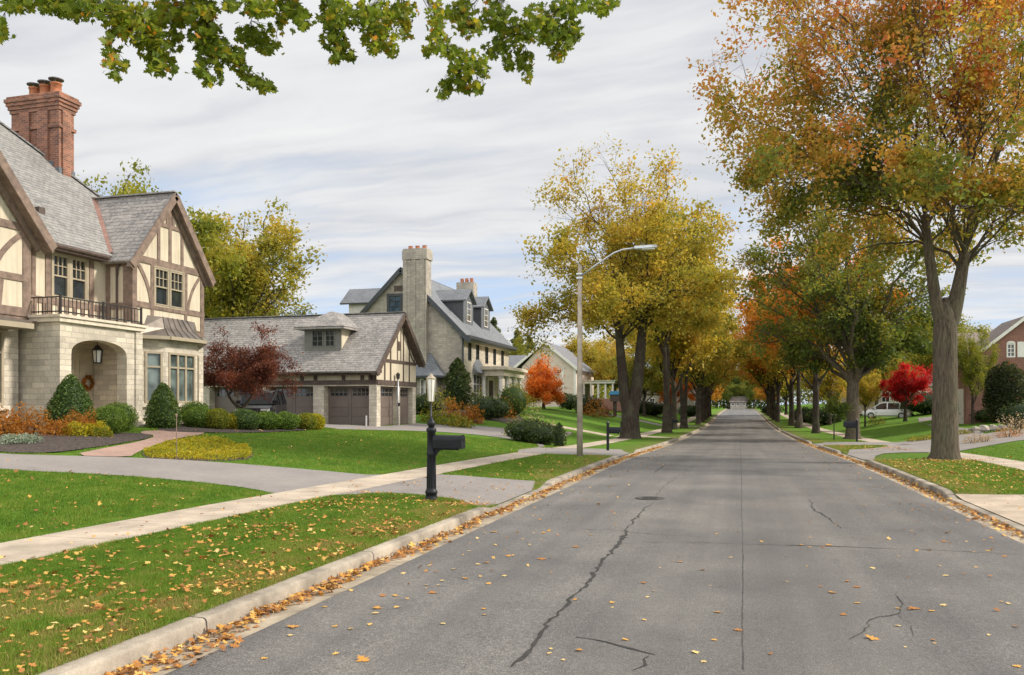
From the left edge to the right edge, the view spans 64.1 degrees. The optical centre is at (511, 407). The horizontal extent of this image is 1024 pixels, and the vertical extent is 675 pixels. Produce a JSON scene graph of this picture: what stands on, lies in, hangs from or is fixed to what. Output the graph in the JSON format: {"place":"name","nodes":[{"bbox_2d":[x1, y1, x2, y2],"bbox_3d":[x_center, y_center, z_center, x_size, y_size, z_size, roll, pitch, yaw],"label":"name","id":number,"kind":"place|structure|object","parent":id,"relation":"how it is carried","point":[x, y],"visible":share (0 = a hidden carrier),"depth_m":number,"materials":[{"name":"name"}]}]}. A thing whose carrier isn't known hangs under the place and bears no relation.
{"place":"outdoors","nodes":[
{"label":"outdoors","id":0,"kind":"place"},
{"bbox_2d":[81,430,203,455],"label":"brick path","id":1,"kind":"structure","parent":0,"point":[130,449],"depth_m":21.02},
{"bbox_2d":[0,453,534,506],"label":"driveway","id":2,"kind":"structure","parent":0,"point":[271,479],"depth_m":17.25,"materials":[{"name":"concrete"}]},
{"bbox_2d":[0,416,695,564],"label":"pavement","id":3,"kind":"structure","parent":0,"point":[36,547],"depth_m":12.64,"materials":[{"name":"concrete"}]},
{"bbox_2d":[325,423,628,455],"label":"driveway","id":4,"kind":"structure","parent":0,"point":[487,431],"depth_m":42.53,"materials":[{"name":"concrete"}]},
{"bbox_2d":[0,404,1023,674],"bbox_3d":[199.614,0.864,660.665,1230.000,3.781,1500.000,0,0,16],"label":"ground","id":5,"kind":"structure","parent":0,"point":[898,428],"depth_m":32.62,"materials":[{"name":"green plant"}]},
{"bbox_2d":[0,425,150,452],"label":"planting bed","id":6,"kind":"object","parent":5,"relation":"on","point":[55,443],"visible":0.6,"depth_m":20.34,"materials":[{"name":"brown soil"}]},
{"bbox_2d":[0,406,33,435],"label":"shrub","id":7,"kind":"object","parent":6,"relation":"on","point":[6,423],"visible":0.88,"depth_m":20.93,"materials":[{"name":"orange plant"}]},
{"bbox_2d":[0,401,59,435],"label":"shrub","id":8,"kind":"object","parent":6,"relation":"on","point":[35,425],"visible":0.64,"depth_m":21.49,"materials":[{"name":"orange plant"}]},
{"bbox_2d":[43,417,74,435],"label":"shrub","id":9,"kind":"object","parent":6,"relation":"on","point":[57,428],"visible":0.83,"depth_m":21.84,"materials":[{"name":"orange plant"}]},
{"bbox_2d":[43,373,93,426],"bbox_3d":[-12.831,-0.117,23.821,1.447,1.739,1.391,0,0,16],"label":"topiary","id":10,"kind":"object","parent":6,"relation":"on","point":[70,392],"visible":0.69,"depth_m":23.48,"materials":[{"name":"green plant"}]},
{"bbox_2d":[60,421,89,436],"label":"shrub","id":11,"kind":"object","parent":6,"relation":"on","point":[77,426],"visible":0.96,"depth_m":22.00,"materials":[{"name":"yellow plant"}]},
{"bbox_2d":[53,406,98,433],"bbox_3d":[-12.040,0.411,22.779,1.307,0.864,1.332,0,0,-22],"label":"shrub","id":12,"kind":"object","parent":6,"relation":"on","point":[84,417],"visible":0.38,"depth_m":22.70,"materials":[{"name":"orange plant"}]},
{"bbox_2d":[89,405,128,433],"bbox_3d":[-11.603,0.392,23.556,1.067,0.927,1.072,0,0,16],"label":"boxwood","id":13,"kind":"object","parent":6,"relation":"on","point":[115,418],"visible":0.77,"depth_m":23.32,"materials":[{"name":"green plant"}]},
{"bbox_2d":[0,76,215,426],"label":"house","id":14,"kind":"structure","parent":5,"relation":"on","point":[107,292],"depth_m":27.95,"materials":[{"name":"stone"}]},
{"bbox_2d":[0,330,3,404],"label":"window","id":15,"kind":"structure","parent":14,"relation":"in","point":[1,331],"depth_m":23.92,"materials":[{"name":"beige glass"}]},
{"bbox_2d":[51,252,69,300],"bbox_3d":[-14.568,-4.217,26.369,0.104,1.474,0.755,0,0,16],"label":"window","id":16,"kind":"structure","parent":14,"relation":"in","point":[60,263],"depth_m":26.43,"materials":[{"name":"beige glass"}]},
{"bbox_2d":[70,255,87,302],"bbox_3d":[-14.366,-4.217,27.096,0.104,1.474,0.755,0,0,16],"label":"window","id":17,"kind":"structure","parent":14,"relation":"in","point":[78,266],"depth_m":27.15,"materials":[{"name":"beige glass"}]},
{"bbox_2d":[74,352,92,406],"bbox_3d":[-14.274,-0.670,27.463,0.160,2.300,1.090,0,0,16],"label":"door","id":18,"kind":"structure","parent":14,"relation":"in","point":[83,365],"depth_m":27.33,"materials":[{"name":"wood"}]},
{"bbox_2d":[145,351,162,402],"bbox_3d":[-12.553,-1.050,28.664,0.600,1.800,0.092,0,0,-43],"label":"window","id":19,"kind":"structure","parent":14,"relation":"in","point":[153,359],"depth_m":28.66,"materials":[{"name":"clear glass"}]},
{"bbox_2d":[154,265,169,308],"bbox_3d":[-12.592,-4.299,29.364,0.104,1.437,0.834,0,0,16],"label":"window","id":20,"kind":"structure","parent":14,"relation":"in","point":[161,275],"depth_m":29.43,"materials":[{"name":"beige glass"}]},
{"bbox_2d":[170,269,184,310],"bbox_3d":[-12.373,-4.299,30.149,0.104,1.437,0.834,0,0,16],"label":"window","id":21,"kind":"structure","parent":14,"relation":"in","point":[177,278],"depth_m":30.24,"materials":[{"name":"beige glass"}]},
{"bbox_2d":[168,352,195,402],"bbox_3d":[-12.019,-1.050,29.767,0.092,1.800,1.460,0,0,16],"label":"window","id":22,"kind":"structure","parent":14,"relation":"in","point":[181,367],"depth_m":29.86,"materials":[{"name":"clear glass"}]},
{"bbox_2d":[106,402,139,430],"bbox_3d":[-11.826,0.318,24.613,1.152,0.988,1.135,0,0,16],"label":"boxwood","id":23,"kind":"object","parent":5,"relation":"on","point":[132,416],"visible":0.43,"depth_m":24.54,"materials":[{"name":"green plant"}]},
{"bbox_2d":[78,157,195,232],"bbox_3d":[-23.436,-6.531,45.736,9.862,15.384,10.226,0,0,28],"label":"background tree","id":24,"kind":"object","parent":5,"relation":"on","point":[132,189],"visible":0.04,"depth_m":45.89,"materials":[{"name":"green plant"}]},
{"bbox_2d":[102,175,247,294],"bbox_3d":[-22.530,-6.760,51.935,10.562,15.890,10.187,0,0,26],"label":"background tree","id":25,"kind":"object","parent":5,"relation":"on","point":[230,265],"visible":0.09,"depth_m":51.97,"materials":[{"name":"green plant"}]},
{"bbox_2d":[142,440,252,460],"bbox_3d":[-8.068,1.122,21.683,2.450,0.354,5.592,0,0,-12],"label":"planting bed","id":26,"kind":"object","parent":5,"relation":"on","point":[250,456],"visible":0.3,"depth_m":19.67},
{"bbox_2d":[143,434,251,459],"bbox_3d":[-8.068,1.041,21.732,2.435,0.547,5.465,0,0,-11],"label":"groundcover","id":27,"kind":"object","parent":26,"relation":"on","point":[198,446],"visible":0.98,"depth_m":20.94,"materials":[{"name":"yellow plant"}]},
{"bbox_2d":[159,424,307,432],"bbox_3d":[-11.894,0.719,34.469,8.635,0.344,16.862,0,0,-25],"label":"planting bed","id":28,"kind":"object","parent":5,"relation":"on","point":[183,428],"visible":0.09,"depth_m":27.82,"materials":[{"name":"brown soil"}]},
{"bbox_2d":[143,382,181,427],"bbox_3d":[-11.511,-0.034,26.962,1.216,1.626,1.217,0,0,16],"label":"topiary","id":29,"kind":"object","parent":28,"relation":"on","point":[162,410],"visible":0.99,"depth_m":26.64,"materials":[{"name":"green plant"}]},
{"bbox_2d":[182,406,210,427],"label":"boxwood","id":30,"kind":"object","parent":28,"relation":"on","point":[195,417],"visible":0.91,"depth_m":28.09,"materials":[{"name":"green plant"}]},
{"bbox_2d":[204,407,232,428],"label":"shrub","id":31,"kind":"object","parent":28,"relation":"on","point":[220,418],"visible":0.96,"depth_m":28.19,"materials":[{"name":"green plant"}]},
{"bbox_2d":[230,408,262,429],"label":"shrub","id":32,"kind":"object","parent":28,"relation":"on","point":[246,419],"visible":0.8,"depth_m":28.95,"materials":[{"name":"green plant"}]},
{"bbox_2d":[203,321,308,411],"bbox_3d":[-12.191,-1.453,37.483,5.921,4.839,5.378,0,0,-2],"label":"japanese maple","id":33,"kind":"object","parent":28,"relation":"on","point":[261,367],"visible":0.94,"depth_m":36.80,"materials":[{"name":"red plant"}]},
{"bbox_2d":[257,410,282,429],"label":"shrub","id":34,"kind":"object","parent":28,"relation":"on","point":[270,420],"visible":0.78,"depth_m":29.96,"materials":[{"name":"green plant"}]},
{"bbox_2d":[277,411,300,429],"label":"shrub","id":35,"kind":"object","parent":28,"relation":"on","point":[291,421],"visible":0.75,"depth_m":30.86,"materials":[{"name":"green plant"}]},
{"bbox_2d":[298,412,318,429],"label":"shrub","id":36,"kind":"object","parent":28,"relation":"on","point":[308,421],"visible":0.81,"depth_m":32.01,"materials":[{"name":"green plant"}]},
{"bbox_2d":[196,209,305,317],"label":"background tree","id":37,"kind":"object","parent":5,"relation":"on","point":[287,300],"visible":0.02,"depth_m":72.09,"materials":[{"name":"green plant"}]},
{"bbox_2d":[191,196,327,317],"bbox_3d":[-21.599,-7.955,63.624,13.766,17.529,14.273,0,0,23],"label":"background tree","id":38,"kind":"object","parent":5,"relation":"on","point":[235,296],"visible":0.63,"depth_m":62.62,"materials":[{"name":"yellow plant"}]},
{"bbox_2d":[235,390,286,413],"bbox_3d":[-12.710,0.005,41.574,2.040,1.699,4.800,0,0,-6],"label":"parked car","id":39,"kind":"object","parent":5,"relation":"on","point":[277,404],"visible":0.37,"depth_m":40.50,"materials":[{"name":"black paint"}]},
{"bbox_2d":[0,0,621,100],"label":"maple tree","id":40,"kind":"object","parent":5,"relation":"on","point":[125,21],"visible":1,"depth_m":7.97,"materials":[{"name":"green plant"}]},
{"bbox_2d":[203,311,425,426],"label":"garage","id":41,"kind":"structure","parent":5,"relation":"on","point":[354,364],"depth_m":45.64,"materials":[{"name":"stone"}]},
{"bbox_2d":[215,387,243,413],"bbox_3d":[-15.753,0.115,46.859,2.900,2.530,0.095,0,0,16],"label":"garage door","id":42,"kind":"structure","parent":41,"relation":"in","point":[222,401],"depth_m":47.04,"materials":[{"name":"brown wood"}]},
{"bbox_2d":[271,386,312,414],"bbox_3d":[-12.189,0.115,45.866,2.900,2.530,0.095,0,0,16],"label":"garage door","id":43,"kind":"structure","parent":41,"relation":"in","point":[303,403],"depth_m":45.74,"materials":[{"name":"brown wood"}]},
{"bbox_2d":[328,386,368,424],"bbox_3d":[-8.865,0.115,44.940,2.700,2.530,0.095,0,0,16],"label":"garage door","id":44,"kind":"structure","parent":41,"relation":"in","point":[347,405],"depth_m":44.93,"materials":[{"name":"brown wood"}]},
{"bbox_2d":[380,386,392,425],"bbox_3d":[-7.135,0.115,45.609,0.095,2.530,2.282,0,0,16],"label":"garage door","id":45,"kind":"structure","parent":41,"relation":"in","point":[386,393],"depth_m":45.85,"materials":[{"name":"brown wood"}]},
{"bbox_2d":[400,387,407,423],"bbox_3d":[-6.477,0.115,47.971,0.095,2.530,1.873,0,0,16],"label":"garage door","id":46,"kind":"structure","parent":41,"relation":"in","point":[403,391],"depth_m":48.22,"materials":[{"name":"brown wood"}]},
{"bbox_2d":[36,409,725,674],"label":"kerb","id":47,"kind":"structure","parent":5,"relation":"on","point":[170,636],"depth_m":7.10,"materials":[{"name":"concrete"}]},
{"bbox_2d":[426,374,435,416],"bbox_3d":[-2.127,0.442,21.500,0.290,2.635,0.251,0,0,16],"label":"lamp post","id":48,"kind":"object","parent":5,"relation":"on","point":[431,381],"visible":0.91,"depth_m":21.43,"materials":[{"name":"glass"}]},
{"bbox_2d":[340,245,527,407],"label":"house","id":49,"kind":"structure","parent":5,"relation":"on","point":[449,325],"depth_m":68.57,"materials":[{"name":"beige stone"}]},
{"bbox_2d":[387,293,402,311],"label":"window","id":50,"kind":"structure","parent":49,"relation":"in","point":[394,301],"depth_m":68.56,"materials":[{"name":"blue glass"}]},
{"bbox_2d":[425,416,464,500],"bbox_3d":[-1.215,0.957,14.822,0.754,1.590,0.228,0,0,16],"label":"mailbox","id":51,"kind":"object","parent":5,"relation":"on","point":[436,444],"visible":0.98,"depth_m":14.81,"materials":[{"name":"black paint"}]},
{"bbox_2d":[416,408,522,423],"bbox_3d":[-3.038,0.936,62.706,9.878,1.651,27.072,0,0,-9],"label":"planting bed","id":52,"kind":"object","parent":5,"relation":"on","point":[503,419],"visible":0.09,"depth_m":59.52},
{"bbox_2d":[416,393,443,413],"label":"shrub","id":53,"kind":"object","parent":52,"relation":"on","point":[420,400],"visible":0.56,"depth_m":59.23,"materials":[{"name":"green plant"}]},
{"bbox_2d":[439,357,474,409],"bbox_3d":[-4.310,-1.829,65.077,2.824,4.317,2.747,0,0,16],"label":"columnar yew","id":54,"kind":"object","parent":52,"relation":"on","point":[457,388],"visible":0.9,"depth_m":64.52,"materials":[{"name":"green plant"}]},
{"bbox_2d":[468,395,500,418],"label":"shrub","id":55,"kind":"object","parent":52,"relation":"on","point":[489,406],"visible":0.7,"depth_m":57.40,"materials":[{"name":"green plant"}]},
{"bbox_2d":[495,383,530,416],"bbox_3d":[0.105,-0.499,62.002,2.622,2.788,2.697,0,0,16],"label":"shrub","id":56,"kind":"object","parent":52,"relation":"on","point":[516,397],"visible":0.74,"depth_m":61.32,"materials":[{"name":"green plant"}]},
{"bbox_2d":[0,428,1023,674],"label":"leaf litter","id":57,"kind":"object","parent":5,"relation":"on","point":[254,614],"visible":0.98,"depth_m":9.18,"materials":[{"name":"orange plant"}]},
{"bbox_2d":[504,418,552,441],"bbox_3d":[0.861,1.180,40.988,2.512,1.308,2.442,0,0,16],"label":"shrub","id":58,"kind":"object","parent":5,"relation":"on","point":[517,431],"visible":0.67,"depth_m":40.46,"materials":[{"name":"green plant"}]},
{"bbox_2d":[523,422,555,444],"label":"shrub","id":59,"kind":"object","parent":5,"relation":"on","point":[539,434],"visible":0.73,"depth_m":39.43,"materials":[{"name":"green plant"}]},
{"bbox_2d":[522,352,567,408],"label":"maple tree","id":60,"kind":"object","parent":5,"relation":"on","point":[543,383],"visible":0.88,"depth_m":87.13,"materials":[{"name":"orange plant"}]},
{"bbox_2d":[552,422,566,445],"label":"shrub","id":61,"kind":"object","parent":5,"relation":"on","point":[559,435],"visible":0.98,"depth_m":37.85,"materials":[{"name":"green plant"}]},
{"bbox_2d":[509,341,621,410],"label":"house","id":62,"kind":"structure","parent":5,"relation":"on","point":[560,355],"depth_m":111.25,"materials":[{"name":"grey"}]},
{"bbox_2d":[560,333,631,388],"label":"background tree","id":63,"kind":"object","parent":5,"relation":"on","point":[586,350],"visible":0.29,"depth_m":126.13,"materials":[{"name":"yellow plant"}]},
{"bbox_2d":[586,340,634,390],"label":"background tree","id":64,"kind":"object","parent":5,"relation":"on","point":[599,368],"visible":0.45,"depth_m":117.46,"materials":[{"name":"yellow plant"}]},
{"bbox_2d":[576,245,656,456],"bbox_3d":[3.486,-1.732,27.337,2.682,7.225,0.320,0,0,16],"label":"street lamp","id":65,"kind":"object","parent":5,"relation":"on","point":[580,274],"visible":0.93,"depth_m":27.59,"materials":[{"name":"grey metal"}]},
{"bbox_2d":[504,131,740,438],"bbox_3d":[7.092,-7.957,53.546,15.348,20.632,13.960,0,0,0],"label":"maple tree","id":66,"kind":"object","parent":5,"relation":"on","point":[608,290],"visible":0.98,"depth_m":52.04,"materials":[{"name":"yellow plant"}]},
{"bbox_2d":[605,354,670,416],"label":"background tree","id":67,"kind":"object","parent":5,"relation":"on","point":[652,382],"visible":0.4,"depth_m":110.80,"materials":[{"name":"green plant"}]},
{"bbox_2d":[617,387,712,412],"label":"house","id":68,"kind":"structure","parent":5,"relation":"on","point":[654,398],"depth_m":148.31,"materials":[{"name":"beige stone"}]},
{"bbox_2d":[610,268,735,427],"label":"street tree","id":69,"kind":"object","parent":5,"relation":"on","point":[683,417],"visible":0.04,"depth_m":87.76,"materials":[{"name":"yellow plant"}]},
{"bbox_2d":[599,198,748,432],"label":"street tree","id":70,"kind":"object","parent":5,"relation":"on","point":[666,417],"visible":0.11,"depth_m":68.94,"materials":[{"name":"yellow plant"}]},
{"bbox_2d":[623,286,741,428],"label":"street tree","id":71,"kind":"object","parent":5,"relation":"on","point":[696,346],"visible":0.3,"depth_m":81.08,"materials":[{"name":"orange plant"}]},
{"bbox_2d":[658,306,756,424],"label":"street tree","id":72,"kind":"object","parent":5,"relation":"on","point":[709,376],"visible":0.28,"depth_m":100.67,"materials":[{"name":"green plant"}]},
{"bbox_2d":[594,365,823,408],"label":"woodland","id":73,"kind":"object","parent":5,"relation":"on","point":[722,403],"visible":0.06,"depth_m":285.64,"materials":[{"name":"green plant"}]},
{"bbox_2d":[690,327,740,419],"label":"street tree","id":74,"kind":"object","parent":5,"relation":"on","point":[705,393],"visible":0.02,"depth_m":121.97,"materials":[{"name":"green plant"}]},
{"bbox_2d":[684,304,749,421],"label":"street tree","id":75,"kind":"object","parent":5,"relation":"on","point":[702,410],"visible":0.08,"depth_m":111.99,"materials":[{"name":"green plant"}]},
{"bbox_2d":[719,382,744,408],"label":"background tree","id":76,"kind":"object","parent":5,"relation":"on","point":[730,392],"visible":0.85,"depth_m":268.34,"materials":[{"name":"green plant"}]},
{"bbox_2d":[733,309,802,419],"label":"street tree","id":77,"kind":"object","parent":5,"relation":"on","point":[773,397],"visible":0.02,"depth_m":120.75,"materials":[{"name":"orange plant"}]},
{"bbox_2d":[740,324,806,417],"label":"street tree","id":78,"kind":"object","parent":5,"relation":"on","point":[759,377],"visible":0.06,"depth_m":129.08,"materials":[{"name":"orange plant"}]},
{"bbox_2d":[745,317,805,421],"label":"street tree","id":79,"kind":"object","parent":5,"relation":"on","point":[776,377],"visible":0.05,"depth_m":113.51,"materials":[{"name":"orange plant"}]},
{"bbox_2d":[734,275,827,427],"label":"street tree","id":80,"kind":"object","parent":5,"relation":"on","point":[798,420],"visible":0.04,"depth_m":87.48,"materials":[{"name":"orange plant"}]},
{"bbox_2d":[733,265,837,425],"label":"street tree","id":81,"kind":"object","parent":5,"relation":"on","point":[790,388],"visible":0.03,"depth_m":96.06,"materials":[{"name":"orange plant"}]},
{"bbox_2d":[800,349,846,424],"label":"background tree","id":82,"kind":"object","parent":5,"relation":"on","point":[828,382],"visible":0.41,"depth_m":91.30,"materials":[{"name":"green plant"}]},
{"bbox_2d":[803,407,845,424],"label":"shrub","id":83,"kind":"object","parent":5,"relation":"on","point":[823,417],"visible":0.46,"depth_m":93.81,"materials":[{"name":"green plant"}]},
{"bbox_2d":[736,228,913,432],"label":"street tree","id":84,"kind":"object","parent":5,"relation":"on","point":[817,381],"visible":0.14,"depth_m":68.11,"materials":[{"name":"orange plant"}]},
{"bbox_2d":[821,389,853,439],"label":"sapling","id":85,"kind":"object","parent":5,"relation":"on","point":[833,407],"visible":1,"depth_m":51.76,"materials":[{"name":"green plant"}]},
{"bbox_2d":[714,169,985,438],"bbox_3d":[21.613,-6.876,53.057,15.952,18.448,13.660,0,0,0],"label":"maple tree","id":86,"kind":"object","parent":5,"relation":"on","point":[881,340],"visible":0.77,"depth_m":52.25,"materials":[{"name":"green plant"}]},
{"bbox_2d":[686,0,1023,459],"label":"maple tree","id":87,"kind":"object","parent":5,"relation":"on","point":[855,189],"visible":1,"depth_m":26.05,"materials":[{"name":"orange plant"}]},
{"bbox_2d":[859,369,881,426],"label":"background tree","id":88,"kind":"object","parent":5,"relation":"on","point":[868,390],"visible":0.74,"depth_m":74.32,"materials":[{"name":"yellow plant"}]},
{"bbox_2d":[835,349,924,404],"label":"background tree","id":89,"kind":"object","parent":5,"relation":"on","point":[891,368],"visible":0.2,"depth_m":97.98,"materials":[{"name":"green plant"}]},
{"bbox_2d":[828,363,932,413],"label":"house","id":90,"kind":"structure","parent":5,"relation":"on","point":[882,399],"depth_m":103.34,"materials":[{"name":"brown"}]},
{"bbox_2d":[753,409,1023,533],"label":"kerb","id":91,"kind":"structure","parent":5,"relation":"on","point":[946,493],"depth_m":18.00,"materials":[{"name":"concrete"}]},
{"bbox_2d":[878,361,932,421],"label":"maple tree","id":92,"kind":"object","parent":5,"relation":"on","point":[904,386],"visible":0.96,"depth_m":73.34,"materials":[{"name":"red plant"}]},
{"bbox_2d":[889,390,931,413],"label":"shrub","id":93,"kind":"object","parent":5,"relation":"on","point":[923,407],"visible":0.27,"depth_m":80.50,"materials":[{"name":"green plant"}]},
{"bbox_2d":[901,314,994,373],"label":"background tree","id":94,"kind":"object","parent":5,"relation":"on","point":[920,359],"visible":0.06,"depth_m":103.87,"materials":[{"name":"green plant"}]},
{"bbox_2d":[957,323,1000,424],"bbox_3d":[31.569,-2.253,56.082,3.438,7.152,3.565,0,0,43],"label":"background tree","id":95,"kind":"object","parent":5,"relation":"on","point":[969,363],"visible":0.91,"depth_m":55.55,"materials":[{"name":"green plant"}]},
{"bbox_2d":[958,316,1023,423],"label":"house","id":96,"kind":"structure","parent":5,"relation":"on","point":[1009,335],"depth_m":57.18,"materials":[{"name":"red brick"}]},
{"bbox_2d":[981,360,1023,423],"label":"evergreen","id":97,"kind":"object","parent":5,"relation":"on","point":[1004,383],"visible":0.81,"depth_m":49.46,"materials":[{"name":"green plant"}]},
{"bbox_2d":[998,400,1023,427],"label":"shrub","id":98,"kind":"object","parent":5,"relation":"on","point":[1012,410],"visible":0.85,"depth_m":45.72,"materials":[{"name":"green plant"}]},
{"bbox_2d":[0,0,1023,405],"label":"sky","id":99,"kind":"structure","parent":0,"point":[377,166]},
{"bbox_2d":[165,408,1023,674],"bbox_3d":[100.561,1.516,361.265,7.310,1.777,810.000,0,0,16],"label":"road","id":100,"kind":"structure","parent":0,"point":[795,622],"depth_m":8.01,"materials":[{"name":"grey asphalt"}]},
{"bbox_2d":[125,409,726,674],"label":"gutter","id":101,"kind":"object","parent":100,"relation":"on","point":[295,607],"visible":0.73,"depth_m":7.89,"materials":[{"name":"concrete"}]},
{"bbox_2d":[511,505,649,665],"bbox_3d":[1.240,1.767,10.159,0.151,0.002,9.500,0,0,15],"label":"road crack","id":102,"kind":"object","parent":100,"relation":"on","point":[535,641],"visible":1,"depth_m":7.51,"materials":[{"name":"black asphalt"}]},
{"bbox_2d":[752,409,1023,543],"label":"gutter","id":103,"kind":"object","parent":100,"relation":"on","point":[1008,534],"visible":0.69,"depth_m":15.34,"materials":[{"name":"concrete"}]},
{"bbox_2d":[816,417,986,444],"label":"driveway","id":104,"kind":"structure","parent":0,"point":[887,443],"depth_m":45.37,"materials":[{"name":"concrete"}]},
{"bbox_2d":[861,402,913,418],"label":"parked car","id":105,"kind":"object","parent":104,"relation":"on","point":[886,409],"visible":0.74,"depth_m":83.23,"materials":[{"name":"white paint"}]},
{"bbox_2d":[780,412,1023,469],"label":"pavement","id":106,"kind":"structure","parent":0,"point":[1012,463],"depth_m":27.70,"materials":[{"name":"concrete"}]},
{"bbox_2d":[847,428,1023,459],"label":"driveway","id":107,"kind":"structure","parent":0,"point":[867,454],"depth_m":36.86,"materials":[{"name":"concrete"}]},
{"bbox_2d":[956,494,1023,524],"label":"driveway","id":108,"kind":"structure","parent":0,"point":[999,505],"depth_m":14.72,"materials":[{"name":"beige concrete"}]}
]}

